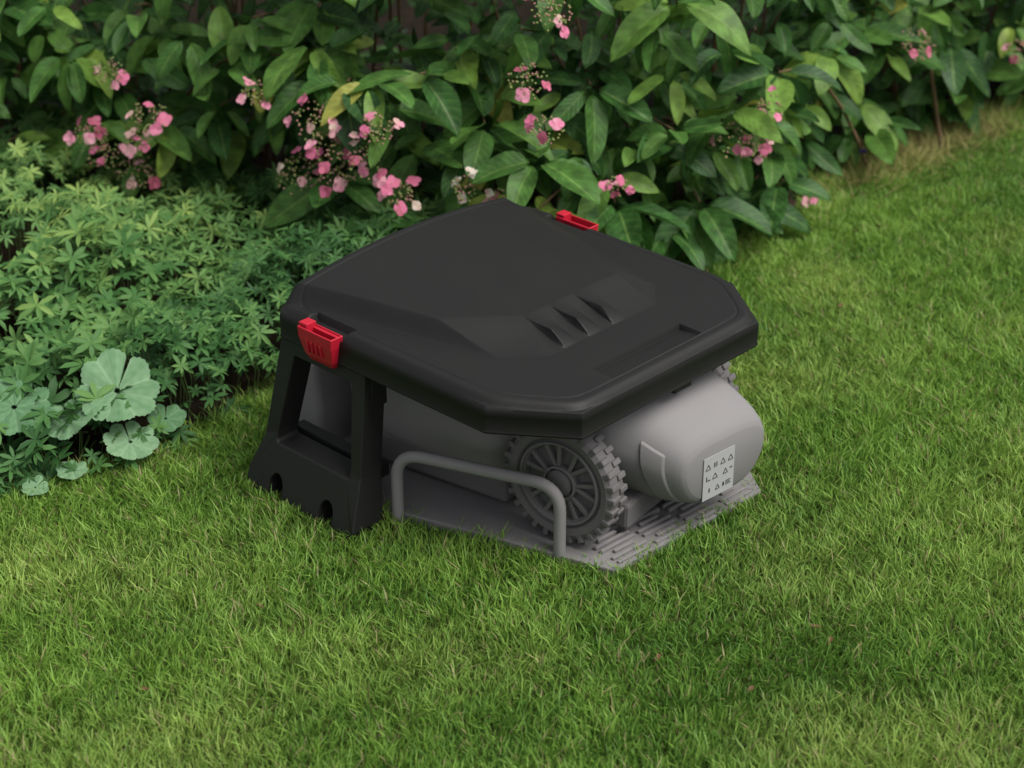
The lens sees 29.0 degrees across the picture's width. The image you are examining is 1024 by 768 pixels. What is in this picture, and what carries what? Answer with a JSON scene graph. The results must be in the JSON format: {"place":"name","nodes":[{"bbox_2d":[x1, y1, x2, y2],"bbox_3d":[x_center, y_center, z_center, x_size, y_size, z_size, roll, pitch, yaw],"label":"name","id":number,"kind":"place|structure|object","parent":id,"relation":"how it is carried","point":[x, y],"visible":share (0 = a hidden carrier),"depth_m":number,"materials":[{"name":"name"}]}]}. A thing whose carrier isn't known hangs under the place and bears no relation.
{"place":"outdoors","nodes":[
{"label":"outdoors","id":0,"kind":"place"},
{"bbox_2d":[0,92,1023,767],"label":"ground","id":1,"kind":"structure","parent":0,"point":[294,719],"depth_m":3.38,"materials":[{"name":"green plant"}]},
{"bbox_2d":[247,198,758,541],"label":"robotic mower garage","id":2,"kind":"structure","parent":1,"relation":"on","point":[502,316],"depth_m":3.68,"materials":[{"name":"black plastic"}]},
{"bbox_2d":[299,364,760,574],"bbox_3d":[0.023,0.081,3.894,0.881,0.200,0.636,18,33,30],"label":"charging station","id":3,"kind":"object","parent":1,"relation":"on","point":[327,403],"visible":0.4,"depth_m":3.73,"materials":[{"name":"grey plastic"}]},
{"bbox_2d":[351,361,763,542],"bbox_3d":[0.080,0.035,3.851,0.812,0.278,0.474,18,33,30],"label":"robotic lawn mower","id":4,"kind":"object","parent":3,"relation":"on","point":[700,438],"visible":0.61,"depth_m":3.64,"materials":[{"name":"grey plastic"}]},
{"bbox_2d":[137,217,970,691],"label":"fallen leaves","id":5,"kind":"object","parent":1,"relation":"on","point":[657,657],"visible":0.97,"depth_m":3.39,"materials":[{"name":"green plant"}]},
{"bbox_2d":[859,149,869,169],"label":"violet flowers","id":6,"kind":"object","parent":1,"relation":"on","point":[864,151],"visible":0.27,"depth_m":5.25,"materials":[{"name":"purple plant"}]},
{"bbox_2d":[0,0,1023,487],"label":"garden bed soil","id":7,"kind":"structure","parent":0,"point":[410,20],"depth_m":4.91,"materials":[{"name":"brown soil"}]},
{"bbox_2d":[0,348,186,495],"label":"ladys mantle plant","id":8,"kind":"object","parent":7,"relation":"on","point":[105,368],"visible":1,"depth_m":3.92,"materials":[{"name":"green plant"}]},
{"bbox_2d":[0,111,485,504],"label":"woodruff ground cover","id":9,"kind":"object","parent":7,"relation":"on","point":[40,259],"visible":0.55,"depth_m":4.35,"materials":[{"name":"green plant"}]},
{"bbox_2d":[0,0,1023,270],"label":"hydrangea hedge","id":10,"kind":"object","parent":7,"relation":"on","point":[516,112],"visible":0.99,"depth_m":4.74,"materials":[{"name":"green plant"}]},
{"bbox_2d":[780,87,1023,236],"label":"dry grass tuft","id":11,"kind":"object","parent":7,"relation":"on","point":[916,151],"visible":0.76,"depth_m":5.40,"materials":[{"name":"plant"}]}
]}

